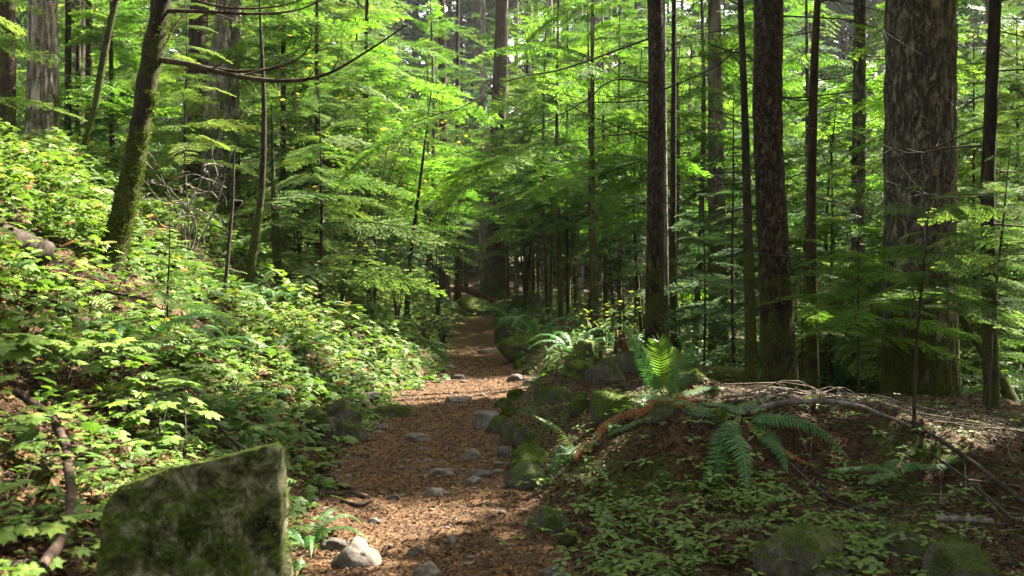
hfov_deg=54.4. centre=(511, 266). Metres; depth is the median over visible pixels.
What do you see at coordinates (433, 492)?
stone
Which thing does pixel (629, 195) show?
conifer tree
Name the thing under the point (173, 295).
broad leaved plant
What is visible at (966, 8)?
tall conifer
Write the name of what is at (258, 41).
hemlock tree
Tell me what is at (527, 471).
mossy rock
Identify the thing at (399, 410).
stone
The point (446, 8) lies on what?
sky
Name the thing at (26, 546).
needle litter
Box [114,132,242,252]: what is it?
dead shrub
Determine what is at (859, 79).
conifer tree
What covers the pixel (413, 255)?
young hemlock
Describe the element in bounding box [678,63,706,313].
slender hemlock
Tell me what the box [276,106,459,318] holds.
vine maple
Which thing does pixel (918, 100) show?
conifer tree
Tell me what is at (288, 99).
young hemlock
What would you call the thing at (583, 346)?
mossy rock
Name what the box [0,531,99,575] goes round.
broad leaved plant
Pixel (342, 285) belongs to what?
vine maple
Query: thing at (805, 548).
mossy rock
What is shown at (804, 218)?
young hemlock
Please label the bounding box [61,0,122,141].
conifer tree
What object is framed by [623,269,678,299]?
hemlock tree
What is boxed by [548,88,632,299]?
slender hemlock
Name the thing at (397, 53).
hemlock tree
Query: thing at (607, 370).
mossy rock
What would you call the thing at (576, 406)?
mossy rock
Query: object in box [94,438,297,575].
standing slab
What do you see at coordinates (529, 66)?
tall conifer
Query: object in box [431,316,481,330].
sword fern
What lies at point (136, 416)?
broad leaved plant
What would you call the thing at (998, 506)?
fallen branch
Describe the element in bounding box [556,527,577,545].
mossy rock
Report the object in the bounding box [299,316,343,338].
broad leaved plant
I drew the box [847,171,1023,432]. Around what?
hemlock sapling
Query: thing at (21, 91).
young hemlock
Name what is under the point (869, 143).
slender hemlock
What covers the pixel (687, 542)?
ground cover
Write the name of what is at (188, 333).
broad leaved plant
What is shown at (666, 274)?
conifer tree
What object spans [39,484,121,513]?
broad leaved plant
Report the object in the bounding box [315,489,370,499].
tree root
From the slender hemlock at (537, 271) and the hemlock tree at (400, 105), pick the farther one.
the hemlock tree at (400, 105)
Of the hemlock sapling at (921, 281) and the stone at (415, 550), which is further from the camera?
the hemlock sapling at (921, 281)
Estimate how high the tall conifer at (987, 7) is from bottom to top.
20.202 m
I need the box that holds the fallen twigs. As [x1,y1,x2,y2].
[0,158,1023,574]
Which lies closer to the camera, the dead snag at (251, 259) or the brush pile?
the brush pile
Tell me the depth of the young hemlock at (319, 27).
17.21 m
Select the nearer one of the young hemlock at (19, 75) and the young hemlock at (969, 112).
the young hemlock at (969, 112)
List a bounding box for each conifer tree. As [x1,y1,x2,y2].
[0,0,23,141]
[23,0,59,142]
[59,0,96,156]
[59,0,126,141]
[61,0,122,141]
[120,0,309,225]
[146,0,253,198]
[328,0,753,375]
[437,0,450,305]
[449,0,479,302]
[482,0,511,303]
[561,1,669,334]
[567,2,643,293]
[620,0,728,359]
[629,0,844,384]
[663,0,670,361]
[666,0,799,365]
[677,0,946,391]
[690,1,885,391]
[756,0,1006,390]
[838,0,1023,409]
[879,0,962,397]
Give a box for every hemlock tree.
[16,0,133,107]
[59,0,213,172]
[92,5,122,160]
[148,78,180,170]
[161,1,297,152]
[175,3,313,142]
[240,0,333,200]
[271,0,334,210]
[287,0,361,233]
[345,0,435,251]
[362,0,435,157]
[384,76,429,156]
[386,44,454,246]
[387,18,425,245]
[411,49,486,274]
[419,88,476,258]
[435,13,512,265]
[447,40,490,286]
[452,0,584,293]
[452,106,479,285]
[469,61,510,275]
[471,0,570,292]
[471,50,519,268]
[504,0,632,309]
[508,52,587,283]
[509,0,587,282]
[535,54,584,294]
[539,80,555,284]
[595,20,707,269]
[607,0,707,175]
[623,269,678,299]
[641,0,754,282]
[667,21,707,304]
[678,82,700,288]
[702,43,803,279]
[703,65,799,292]
[725,53,757,311]
[741,2,828,248]
[818,103,847,246]
[825,35,884,263]
[837,127,881,247]
[1000,45,1023,249]
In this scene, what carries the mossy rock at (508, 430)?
on the ground at (796, 445)
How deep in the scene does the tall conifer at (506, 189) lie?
39.86 m
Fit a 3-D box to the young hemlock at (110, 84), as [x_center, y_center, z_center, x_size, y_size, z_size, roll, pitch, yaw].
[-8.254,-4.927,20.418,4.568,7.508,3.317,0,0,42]
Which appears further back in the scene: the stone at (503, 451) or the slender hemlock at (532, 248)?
the slender hemlock at (532, 248)
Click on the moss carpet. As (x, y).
(582, 433)
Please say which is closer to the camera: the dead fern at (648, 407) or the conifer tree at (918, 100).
the dead fern at (648, 407)
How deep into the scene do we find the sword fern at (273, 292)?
13.06 m
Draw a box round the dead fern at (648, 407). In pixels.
[621,392,695,419]
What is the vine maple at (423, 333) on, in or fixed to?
on the ground at (796, 445)
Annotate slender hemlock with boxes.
[290,0,422,264]
[374,0,520,301]
[378,5,501,303]
[385,7,503,299]
[388,42,476,283]
[415,68,486,274]
[441,0,644,319]
[447,116,479,284]
[449,11,530,290]
[449,178,487,286]
[464,113,548,298]
[468,0,712,329]
[470,0,602,313]
[476,2,643,320]
[480,0,636,318]
[480,65,576,310]
[482,77,563,291]
[485,122,570,292]
[488,97,554,294]
[499,119,598,312]
[502,92,562,292]
[505,62,601,299]
[510,0,669,321]
[512,106,609,295]
[524,0,705,332]
[524,117,586,291]
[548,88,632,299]
[553,110,633,316]
[564,45,646,315]
[565,67,679,327]
[568,78,684,323]
[569,9,696,343]
[569,150,645,305]
[580,0,755,346]
[581,0,698,330]
[583,83,643,305]
[596,45,696,312]
[600,0,807,355]
[600,16,743,351]
[602,78,696,330]
[615,133,707,324]
[624,0,751,329]
[631,187,689,304]
[666,1,741,315]
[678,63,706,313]
[697,85,802,336]
[705,0,884,326]
[724,0,836,328]
[783,98,837,318]
[787,10,1023,392]
[790,30,883,302]
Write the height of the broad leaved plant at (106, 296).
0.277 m
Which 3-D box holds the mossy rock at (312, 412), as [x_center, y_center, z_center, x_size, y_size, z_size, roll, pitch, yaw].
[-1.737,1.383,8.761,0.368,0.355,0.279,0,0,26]
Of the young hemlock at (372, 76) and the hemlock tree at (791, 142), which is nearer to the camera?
the young hemlock at (372, 76)
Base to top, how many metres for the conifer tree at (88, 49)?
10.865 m
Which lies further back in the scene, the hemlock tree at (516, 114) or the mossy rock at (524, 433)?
the hemlock tree at (516, 114)
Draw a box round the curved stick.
[12,388,76,570]
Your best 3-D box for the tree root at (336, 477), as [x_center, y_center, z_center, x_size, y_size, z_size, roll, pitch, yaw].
[-1.251,1.585,7.302,0.089,0.051,0.479,0,0,-26]
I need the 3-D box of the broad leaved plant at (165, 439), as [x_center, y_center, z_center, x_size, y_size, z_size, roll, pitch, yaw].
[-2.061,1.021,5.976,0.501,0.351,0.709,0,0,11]
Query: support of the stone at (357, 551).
on the path
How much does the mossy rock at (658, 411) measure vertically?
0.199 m
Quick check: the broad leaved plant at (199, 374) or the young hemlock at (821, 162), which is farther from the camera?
the young hemlock at (821, 162)
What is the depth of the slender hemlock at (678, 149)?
19.87 m
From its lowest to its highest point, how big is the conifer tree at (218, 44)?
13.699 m
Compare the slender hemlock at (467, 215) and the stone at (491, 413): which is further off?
the slender hemlock at (467, 215)
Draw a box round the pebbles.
[296,347,577,575]
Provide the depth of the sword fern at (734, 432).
6.55 m
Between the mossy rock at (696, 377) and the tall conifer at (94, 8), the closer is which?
the mossy rock at (696, 377)
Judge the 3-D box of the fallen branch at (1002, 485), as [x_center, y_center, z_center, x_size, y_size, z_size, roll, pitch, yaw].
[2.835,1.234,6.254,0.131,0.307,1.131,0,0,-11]
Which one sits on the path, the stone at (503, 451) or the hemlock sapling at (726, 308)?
the stone at (503, 451)
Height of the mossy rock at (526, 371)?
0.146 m
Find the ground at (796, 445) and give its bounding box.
[0,157,1023,575]
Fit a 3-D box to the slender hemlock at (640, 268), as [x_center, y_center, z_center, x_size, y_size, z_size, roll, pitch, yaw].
[3.671,-1.566,22.001,3.521,8.120,2.761,0,0,43]
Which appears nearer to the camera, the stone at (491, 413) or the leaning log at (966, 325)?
the stone at (491, 413)
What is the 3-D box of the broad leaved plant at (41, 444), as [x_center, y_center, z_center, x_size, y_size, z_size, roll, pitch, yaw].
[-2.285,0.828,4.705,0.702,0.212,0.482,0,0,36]
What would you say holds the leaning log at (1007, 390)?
on the ground at (796, 445)
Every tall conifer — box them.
[16,0,121,124]
[16,3,26,112]
[18,0,103,137]
[61,0,149,158]
[240,0,398,227]
[254,1,353,207]
[326,1,371,237]
[479,0,485,290]
[505,53,508,278]
[513,0,518,293]
[525,0,532,282]
[546,0,552,304]
[575,3,584,303]
[594,0,603,309]
[607,0,611,303]
[725,0,840,170]
[866,0,1023,131]
[959,0,1023,176]
[985,0,998,128]
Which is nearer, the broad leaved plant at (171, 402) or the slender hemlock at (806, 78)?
the broad leaved plant at (171, 402)
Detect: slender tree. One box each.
[37,0,177,163]
[377,91,449,329]
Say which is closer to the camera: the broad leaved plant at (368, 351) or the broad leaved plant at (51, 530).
the broad leaved plant at (51, 530)
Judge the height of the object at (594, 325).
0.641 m
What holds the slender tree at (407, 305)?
on the ground at (796, 445)
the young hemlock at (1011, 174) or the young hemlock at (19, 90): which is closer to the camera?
the young hemlock at (1011, 174)
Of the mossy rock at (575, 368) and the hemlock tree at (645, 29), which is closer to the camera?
the mossy rock at (575, 368)
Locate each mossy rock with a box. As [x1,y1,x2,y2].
[301,404,334,438]
[320,396,368,442]
[444,302,454,311]
[453,295,490,316]
[484,415,517,433]
[492,396,511,408]
[494,323,514,343]
[494,337,507,344]
[497,329,542,362]
[497,414,517,445]
[498,405,516,416]
[502,458,545,490]
[505,292,544,312]
[505,440,548,470]
[506,388,523,400]
[511,425,537,447]
[512,358,526,368]
[514,422,522,429]
[519,306,555,332]
[522,368,532,374]
[526,503,572,534]
[529,374,544,383]
[531,384,573,406]
[539,362,558,374]
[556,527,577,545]
[561,358,595,378]
[563,338,602,366]
[568,392,590,417]
[584,356,625,383]
[589,389,638,429]
[610,348,648,372]
[646,400,676,424]
[675,369,707,386]
[711,406,729,422]
[750,522,850,575]
[872,521,925,558]
[920,534,998,575]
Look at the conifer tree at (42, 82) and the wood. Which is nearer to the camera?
the conifer tree at (42, 82)
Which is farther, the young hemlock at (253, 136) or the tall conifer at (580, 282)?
the tall conifer at (580, 282)
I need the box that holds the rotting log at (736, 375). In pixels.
[684,366,744,383]
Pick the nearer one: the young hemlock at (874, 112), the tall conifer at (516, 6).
the young hemlock at (874, 112)
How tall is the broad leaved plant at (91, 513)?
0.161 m
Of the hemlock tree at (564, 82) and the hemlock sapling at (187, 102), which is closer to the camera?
the hemlock sapling at (187, 102)
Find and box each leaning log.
[958,313,1004,398]
[1000,377,1021,404]
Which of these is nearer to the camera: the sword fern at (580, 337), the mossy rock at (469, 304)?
the sword fern at (580, 337)
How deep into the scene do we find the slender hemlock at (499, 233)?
27.23 m
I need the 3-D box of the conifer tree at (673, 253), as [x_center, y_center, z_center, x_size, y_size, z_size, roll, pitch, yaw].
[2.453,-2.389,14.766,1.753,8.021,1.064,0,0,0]
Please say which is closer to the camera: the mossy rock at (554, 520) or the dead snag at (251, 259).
the mossy rock at (554, 520)
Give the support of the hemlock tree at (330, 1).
on the ground at (796, 445)
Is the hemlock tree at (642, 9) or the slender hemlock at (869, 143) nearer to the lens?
the slender hemlock at (869, 143)
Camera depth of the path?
7.07 m
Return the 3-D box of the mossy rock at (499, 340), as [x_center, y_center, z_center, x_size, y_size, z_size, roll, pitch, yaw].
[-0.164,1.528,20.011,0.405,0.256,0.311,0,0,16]
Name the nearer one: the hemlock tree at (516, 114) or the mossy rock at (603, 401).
the mossy rock at (603, 401)
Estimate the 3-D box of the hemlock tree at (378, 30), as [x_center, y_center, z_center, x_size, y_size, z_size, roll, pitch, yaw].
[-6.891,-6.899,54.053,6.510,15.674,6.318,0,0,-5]
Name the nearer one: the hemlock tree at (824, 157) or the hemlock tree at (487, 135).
the hemlock tree at (487, 135)
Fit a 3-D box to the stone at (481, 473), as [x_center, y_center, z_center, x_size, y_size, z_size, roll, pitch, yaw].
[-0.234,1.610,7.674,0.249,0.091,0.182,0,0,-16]
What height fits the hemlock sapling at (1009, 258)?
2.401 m
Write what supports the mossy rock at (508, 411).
on the ground at (796, 445)
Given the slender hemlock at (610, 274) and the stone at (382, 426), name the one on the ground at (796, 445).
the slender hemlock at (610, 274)
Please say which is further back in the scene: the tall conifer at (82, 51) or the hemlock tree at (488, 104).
the hemlock tree at (488, 104)
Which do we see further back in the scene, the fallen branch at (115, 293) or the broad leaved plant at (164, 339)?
the fallen branch at (115, 293)
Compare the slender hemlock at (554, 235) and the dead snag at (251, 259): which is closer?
the dead snag at (251, 259)
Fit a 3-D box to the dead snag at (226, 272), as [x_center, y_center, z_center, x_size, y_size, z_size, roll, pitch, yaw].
[-3.423,-0.416,12.000,0.171,1.967,0.059,0,0,0]
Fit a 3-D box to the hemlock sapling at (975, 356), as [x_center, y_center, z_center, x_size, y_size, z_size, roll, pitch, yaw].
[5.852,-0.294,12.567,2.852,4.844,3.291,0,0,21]
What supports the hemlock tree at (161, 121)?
on the ground at (796, 445)
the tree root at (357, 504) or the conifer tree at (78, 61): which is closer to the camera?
the tree root at (357, 504)
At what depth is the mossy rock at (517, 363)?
15.48 m
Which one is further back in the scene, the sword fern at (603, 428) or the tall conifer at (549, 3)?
the tall conifer at (549, 3)
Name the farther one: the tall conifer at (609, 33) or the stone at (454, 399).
the tall conifer at (609, 33)
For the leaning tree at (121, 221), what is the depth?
9.91 m
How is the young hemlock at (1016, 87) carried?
on the ground at (796, 445)
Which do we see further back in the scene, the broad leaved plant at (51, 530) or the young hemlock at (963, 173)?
the young hemlock at (963, 173)
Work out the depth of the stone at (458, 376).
14.13 m
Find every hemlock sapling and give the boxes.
[0,0,87,121]
[111,0,270,211]
[127,212,229,343]
[218,50,447,299]
[264,55,479,298]
[628,188,804,365]
[676,131,878,393]
[719,138,882,392]
[754,234,850,388]
[755,205,1003,395]
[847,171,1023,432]
[870,138,1023,409]
[957,44,1023,399]
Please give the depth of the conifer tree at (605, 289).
23.97 m
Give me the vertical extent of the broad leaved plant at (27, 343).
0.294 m
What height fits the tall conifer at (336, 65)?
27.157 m
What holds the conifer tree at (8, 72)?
on the ground at (796, 445)
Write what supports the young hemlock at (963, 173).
on the ground at (796, 445)
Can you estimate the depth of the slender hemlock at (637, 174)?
35.95 m
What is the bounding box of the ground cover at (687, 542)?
[0,338,1023,575]
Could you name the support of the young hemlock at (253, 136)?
on the ground at (796, 445)
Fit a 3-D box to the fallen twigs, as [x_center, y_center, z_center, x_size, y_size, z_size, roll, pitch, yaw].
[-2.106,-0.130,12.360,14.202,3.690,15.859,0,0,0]
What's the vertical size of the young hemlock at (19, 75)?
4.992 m
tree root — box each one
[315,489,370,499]
[332,474,355,490]
[340,499,373,506]
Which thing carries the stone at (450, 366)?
on the path
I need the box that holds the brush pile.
[720,380,1023,537]
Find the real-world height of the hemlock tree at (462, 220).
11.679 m
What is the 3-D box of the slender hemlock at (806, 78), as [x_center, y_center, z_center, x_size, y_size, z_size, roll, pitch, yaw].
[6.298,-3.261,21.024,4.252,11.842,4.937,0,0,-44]
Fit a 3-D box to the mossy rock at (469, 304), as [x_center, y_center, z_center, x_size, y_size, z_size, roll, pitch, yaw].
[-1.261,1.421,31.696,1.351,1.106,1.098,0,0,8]
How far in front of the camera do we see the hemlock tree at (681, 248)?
50.79 m
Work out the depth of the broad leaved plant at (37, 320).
5.94 m
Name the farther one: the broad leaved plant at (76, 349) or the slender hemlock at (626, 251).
the slender hemlock at (626, 251)
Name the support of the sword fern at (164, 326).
on the ground at (796, 445)
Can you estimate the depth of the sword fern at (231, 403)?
6.82 m
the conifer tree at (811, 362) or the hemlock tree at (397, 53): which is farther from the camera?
the hemlock tree at (397, 53)
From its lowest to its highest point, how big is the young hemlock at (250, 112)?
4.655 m
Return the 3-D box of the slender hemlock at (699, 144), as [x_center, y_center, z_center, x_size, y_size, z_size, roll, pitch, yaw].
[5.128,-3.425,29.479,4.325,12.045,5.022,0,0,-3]
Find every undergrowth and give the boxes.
[0,118,462,575]
[481,282,1023,398]
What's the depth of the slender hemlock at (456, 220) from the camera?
30.38 m
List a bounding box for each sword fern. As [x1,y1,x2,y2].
[58,313,249,359]
[142,325,270,364]
[189,384,290,426]
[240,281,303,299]
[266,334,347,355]
[288,507,370,557]
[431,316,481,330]
[469,306,553,326]
[488,314,585,337]
[527,328,633,351]
[534,415,601,474]
[544,331,643,343]
[596,408,645,438]
[623,323,724,406]
[631,395,850,492]
[758,363,829,384]
[798,366,876,393]
[959,385,1023,402]
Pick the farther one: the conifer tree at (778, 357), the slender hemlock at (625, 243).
the slender hemlock at (625, 243)
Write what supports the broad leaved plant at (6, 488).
on the ground at (796, 445)
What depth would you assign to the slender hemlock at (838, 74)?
23.36 m
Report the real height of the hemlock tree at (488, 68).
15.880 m
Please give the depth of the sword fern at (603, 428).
7.14 m
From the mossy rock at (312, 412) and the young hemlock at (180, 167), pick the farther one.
the young hemlock at (180, 167)
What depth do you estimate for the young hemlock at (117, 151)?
46.25 m
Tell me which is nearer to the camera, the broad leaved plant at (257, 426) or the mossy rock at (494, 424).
the broad leaved plant at (257, 426)
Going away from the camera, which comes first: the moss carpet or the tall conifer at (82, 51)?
the moss carpet
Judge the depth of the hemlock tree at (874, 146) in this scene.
53.74 m
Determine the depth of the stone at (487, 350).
18.60 m
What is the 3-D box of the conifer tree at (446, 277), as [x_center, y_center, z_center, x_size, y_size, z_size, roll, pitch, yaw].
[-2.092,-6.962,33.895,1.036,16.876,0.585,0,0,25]
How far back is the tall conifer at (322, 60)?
52.35 m
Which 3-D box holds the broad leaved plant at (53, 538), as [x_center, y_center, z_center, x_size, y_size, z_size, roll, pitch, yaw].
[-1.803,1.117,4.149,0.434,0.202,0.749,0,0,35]
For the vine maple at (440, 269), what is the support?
on the ground at (796, 445)
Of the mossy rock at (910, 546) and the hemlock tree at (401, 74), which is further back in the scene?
the hemlock tree at (401, 74)
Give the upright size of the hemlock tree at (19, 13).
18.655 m
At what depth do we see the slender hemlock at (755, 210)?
25.88 m
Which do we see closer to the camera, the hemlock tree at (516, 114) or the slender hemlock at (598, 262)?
the slender hemlock at (598, 262)
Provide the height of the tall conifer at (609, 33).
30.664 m
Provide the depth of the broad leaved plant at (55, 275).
7.52 m
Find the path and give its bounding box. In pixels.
[298,315,574,575]
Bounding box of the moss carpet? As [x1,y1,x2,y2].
[0,179,1023,575]
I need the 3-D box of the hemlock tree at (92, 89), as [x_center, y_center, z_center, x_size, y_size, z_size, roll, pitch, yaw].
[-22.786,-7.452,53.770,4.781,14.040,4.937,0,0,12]
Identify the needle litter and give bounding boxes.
[0,152,1023,575]
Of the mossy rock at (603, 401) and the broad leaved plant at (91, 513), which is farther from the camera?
the mossy rock at (603, 401)
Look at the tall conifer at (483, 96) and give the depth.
44.88 m
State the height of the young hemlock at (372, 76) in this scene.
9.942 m
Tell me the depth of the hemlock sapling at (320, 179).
14.48 m
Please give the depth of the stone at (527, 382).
13.52 m
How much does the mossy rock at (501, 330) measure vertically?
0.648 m
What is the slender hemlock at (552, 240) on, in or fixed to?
on the ground at (796, 445)
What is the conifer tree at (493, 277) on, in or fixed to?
on the ground at (796, 445)
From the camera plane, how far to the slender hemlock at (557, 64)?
23.92 m
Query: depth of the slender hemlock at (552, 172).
37.04 m
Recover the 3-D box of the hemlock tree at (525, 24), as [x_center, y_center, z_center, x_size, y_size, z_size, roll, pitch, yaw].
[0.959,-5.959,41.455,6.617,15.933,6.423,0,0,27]
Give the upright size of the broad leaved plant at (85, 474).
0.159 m
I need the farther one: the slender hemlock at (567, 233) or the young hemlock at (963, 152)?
the slender hemlock at (567, 233)
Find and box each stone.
[317,537,347,550]
[332,536,381,567]
[365,392,378,401]
[367,517,380,523]
[371,404,413,417]
[376,423,388,429]
[387,493,399,499]
[405,433,429,441]
[406,546,423,556]
[415,561,441,575]
[422,487,445,496]
[429,468,454,475]
[441,365,455,368]
[443,535,456,542]
[444,396,472,403]
[450,374,464,378]
[460,448,481,459]
[465,476,481,483]
[468,469,493,477]
[473,413,491,428]
[474,410,498,417]
[478,348,494,352]
[496,446,511,457]
[506,373,524,380]
[522,377,535,384]
[539,565,570,575]
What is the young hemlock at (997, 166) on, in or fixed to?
on the ground at (796, 445)
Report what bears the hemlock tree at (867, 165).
on the ground at (796, 445)
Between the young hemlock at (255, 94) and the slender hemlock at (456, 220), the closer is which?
the young hemlock at (255, 94)
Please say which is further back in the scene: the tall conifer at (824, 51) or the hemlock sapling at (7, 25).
the tall conifer at (824, 51)
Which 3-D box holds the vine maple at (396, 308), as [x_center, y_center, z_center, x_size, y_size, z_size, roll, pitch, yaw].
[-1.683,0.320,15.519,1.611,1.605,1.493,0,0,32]
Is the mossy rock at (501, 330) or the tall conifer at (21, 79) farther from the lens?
the tall conifer at (21, 79)
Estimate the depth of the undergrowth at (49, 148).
10.41 m
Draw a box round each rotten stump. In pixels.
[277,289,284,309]
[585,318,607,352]
[613,326,629,356]
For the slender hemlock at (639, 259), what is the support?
on the ground at (796, 445)
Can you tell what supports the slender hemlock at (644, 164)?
on the ground at (796, 445)
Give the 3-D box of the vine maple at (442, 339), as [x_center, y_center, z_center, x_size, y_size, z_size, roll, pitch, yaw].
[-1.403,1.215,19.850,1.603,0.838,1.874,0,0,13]
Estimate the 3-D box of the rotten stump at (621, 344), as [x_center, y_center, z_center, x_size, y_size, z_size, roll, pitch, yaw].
[1.508,1.076,13.603,0.335,0.613,0.304,0,0,-34]
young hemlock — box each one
[16,0,106,153]
[16,0,183,157]
[16,51,25,130]
[16,60,25,135]
[16,73,24,133]
[59,47,148,166]
[81,9,184,175]
[95,69,124,160]
[135,0,280,209]
[149,0,426,246]
[150,63,181,174]
[156,0,296,205]
[212,0,411,272]
[239,52,276,199]
[250,0,351,215]
[253,0,470,292]
[345,68,454,278]
[355,114,460,308]
[378,150,425,284]
[668,0,880,355]
[680,212,743,317]
[720,78,883,391]
[755,87,878,352]
[789,0,1023,359]
[801,50,999,344]
[820,141,883,372]
[849,37,1023,396]
[957,0,1023,384]
[957,43,1009,340]
[957,144,1023,377]
[959,13,1023,382]
[964,83,1023,370]
[966,93,1023,349]
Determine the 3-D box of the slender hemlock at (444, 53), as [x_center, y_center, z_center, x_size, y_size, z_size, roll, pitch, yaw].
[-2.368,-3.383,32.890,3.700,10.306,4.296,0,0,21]
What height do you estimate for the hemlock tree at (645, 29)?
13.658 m
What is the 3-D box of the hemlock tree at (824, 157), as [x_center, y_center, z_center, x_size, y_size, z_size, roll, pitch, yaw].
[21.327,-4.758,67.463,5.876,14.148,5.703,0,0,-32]
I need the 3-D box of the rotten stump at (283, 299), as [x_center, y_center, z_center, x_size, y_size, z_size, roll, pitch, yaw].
[-3.007,0.510,13.001,0.163,0.444,0.167,0,0,0]
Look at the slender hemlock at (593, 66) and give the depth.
19.25 m
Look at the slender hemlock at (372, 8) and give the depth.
24.13 m
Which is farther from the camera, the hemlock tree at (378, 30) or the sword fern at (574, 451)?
the hemlock tree at (378, 30)
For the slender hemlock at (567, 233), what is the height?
9.041 m
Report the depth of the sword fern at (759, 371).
13.54 m
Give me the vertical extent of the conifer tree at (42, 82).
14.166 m
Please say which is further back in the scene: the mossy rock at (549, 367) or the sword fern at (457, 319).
the sword fern at (457, 319)
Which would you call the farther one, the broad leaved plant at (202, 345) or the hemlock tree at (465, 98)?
the hemlock tree at (465, 98)
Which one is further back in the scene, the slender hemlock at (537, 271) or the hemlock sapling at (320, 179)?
the slender hemlock at (537, 271)
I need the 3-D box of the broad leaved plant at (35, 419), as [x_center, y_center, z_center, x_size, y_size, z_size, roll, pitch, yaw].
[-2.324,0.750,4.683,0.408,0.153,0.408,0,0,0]
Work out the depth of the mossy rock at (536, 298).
28.16 m
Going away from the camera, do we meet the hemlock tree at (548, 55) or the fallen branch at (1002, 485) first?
the fallen branch at (1002, 485)
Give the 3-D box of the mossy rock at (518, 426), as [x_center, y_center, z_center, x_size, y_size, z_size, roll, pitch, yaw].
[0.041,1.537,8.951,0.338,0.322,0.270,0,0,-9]
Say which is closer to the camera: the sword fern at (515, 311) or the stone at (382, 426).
the stone at (382, 426)
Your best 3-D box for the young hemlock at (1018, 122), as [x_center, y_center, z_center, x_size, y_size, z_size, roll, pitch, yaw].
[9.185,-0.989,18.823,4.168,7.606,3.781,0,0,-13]
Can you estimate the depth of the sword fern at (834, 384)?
15.01 m
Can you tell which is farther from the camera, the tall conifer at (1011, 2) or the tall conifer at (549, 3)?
the tall conifer at (1011, 2)
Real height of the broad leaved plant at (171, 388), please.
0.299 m
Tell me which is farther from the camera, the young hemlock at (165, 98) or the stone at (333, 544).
the young hemlock at (165, 98)
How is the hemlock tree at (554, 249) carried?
on the ground at (796, 445)
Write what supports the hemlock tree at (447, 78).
on the ground at (796, 445)
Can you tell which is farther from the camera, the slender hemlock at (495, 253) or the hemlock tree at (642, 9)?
the hemlock tree at (642, 9)
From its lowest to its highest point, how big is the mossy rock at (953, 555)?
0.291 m
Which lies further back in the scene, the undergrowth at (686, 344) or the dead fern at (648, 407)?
the undergrowth at (686, 344)
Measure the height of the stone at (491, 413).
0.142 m
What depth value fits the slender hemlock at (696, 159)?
20.22 m
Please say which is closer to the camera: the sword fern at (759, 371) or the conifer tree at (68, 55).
the sword fern at (759, 371)
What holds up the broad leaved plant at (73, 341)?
on the ground at (796, 445)
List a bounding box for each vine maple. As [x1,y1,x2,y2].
[207,18,383,264]
[266,243,433,307]
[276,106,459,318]
[345,237,444,335]
[394,83,529,321]
[401,310,473,343]
[403,306,488,345]
[555,290,673,350]
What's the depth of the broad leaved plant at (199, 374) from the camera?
7.09 m
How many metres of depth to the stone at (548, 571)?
5.14 m
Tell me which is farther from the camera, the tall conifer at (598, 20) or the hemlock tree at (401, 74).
the hemlock tree at (401, 74)
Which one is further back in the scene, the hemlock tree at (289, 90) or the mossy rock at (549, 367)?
the hemlock tree at (289, 90)
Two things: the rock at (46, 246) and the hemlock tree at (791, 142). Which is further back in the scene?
the hemlock tree at (791, 142)
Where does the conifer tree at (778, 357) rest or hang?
on the ground at (796, 445)
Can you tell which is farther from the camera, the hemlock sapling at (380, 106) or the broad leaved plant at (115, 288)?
the hemlock sapling at (380, 106)
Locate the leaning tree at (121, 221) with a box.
[97,0,407,273]
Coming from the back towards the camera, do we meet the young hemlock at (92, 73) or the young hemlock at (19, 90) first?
the young hemlock at (92, 73)
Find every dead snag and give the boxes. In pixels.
[205,0,299,289]
[223,150,234,290]
[250,103,316,284]
[699,96,756,366]
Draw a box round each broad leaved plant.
[0,280,9,291]
[0,308,69,338]
[0,322,109,384]
[0,330,71,374]
[0,337,137,391]
[0,412,73,433]
[0,412,89,455]
[0,448,99,494]
[0,495,100,545]
[0,511,102,525]
[0,521,99,549]
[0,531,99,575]
[2,261,92,293]
[19,287,114,317]
[39,459,134,484]
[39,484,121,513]
[43,336,147,373]
[55,430,173,456]
[63,334,177,385]
[68,272,151,307]
[92,369,205,430]
[95,325,199,369]
[95,369,206,410]
[108,384,195,432]
[129,405,223,458]
[138,288,200,309]
[151,337,241,361]
[156,362,226,393]
[156,384,258,410]
[156,402,287,445]
[212,291,260,310]
[266,304,301,326]
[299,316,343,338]
[345,342,390,359]
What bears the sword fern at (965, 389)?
on the ground at (796, 445)
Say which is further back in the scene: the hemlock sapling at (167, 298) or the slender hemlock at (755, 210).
the slender hemlock at (755, 210)
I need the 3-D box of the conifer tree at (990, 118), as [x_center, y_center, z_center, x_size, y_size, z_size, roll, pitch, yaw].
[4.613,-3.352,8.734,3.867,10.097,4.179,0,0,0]
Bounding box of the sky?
[18,0,1015,258]
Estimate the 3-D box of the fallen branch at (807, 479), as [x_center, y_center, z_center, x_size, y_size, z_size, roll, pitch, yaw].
[1.909,1.302,5.762,0.079,0.165,1.028,0,0,-16]
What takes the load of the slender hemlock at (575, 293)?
on the ground at (796, 445)
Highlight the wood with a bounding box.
[16,0,1023,286]
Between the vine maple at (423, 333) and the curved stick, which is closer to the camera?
the curved stick
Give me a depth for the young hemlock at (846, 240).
18.92 m
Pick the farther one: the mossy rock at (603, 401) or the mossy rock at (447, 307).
the mossy rock at (447, 307)
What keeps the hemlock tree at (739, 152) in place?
on the ground at (796, 445)
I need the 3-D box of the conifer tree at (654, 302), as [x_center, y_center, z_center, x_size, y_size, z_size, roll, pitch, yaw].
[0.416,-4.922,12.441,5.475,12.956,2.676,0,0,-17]
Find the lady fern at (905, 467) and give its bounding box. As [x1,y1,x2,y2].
[829,456,958,483]
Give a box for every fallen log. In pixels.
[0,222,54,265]
[457,285,498,302]
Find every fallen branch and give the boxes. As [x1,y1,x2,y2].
[46,276,146,299]
[212,417,247,449]
[788,462,892,525]
[921,427,1023,504]
[930,452,1014,521]
[936,516,993,524]

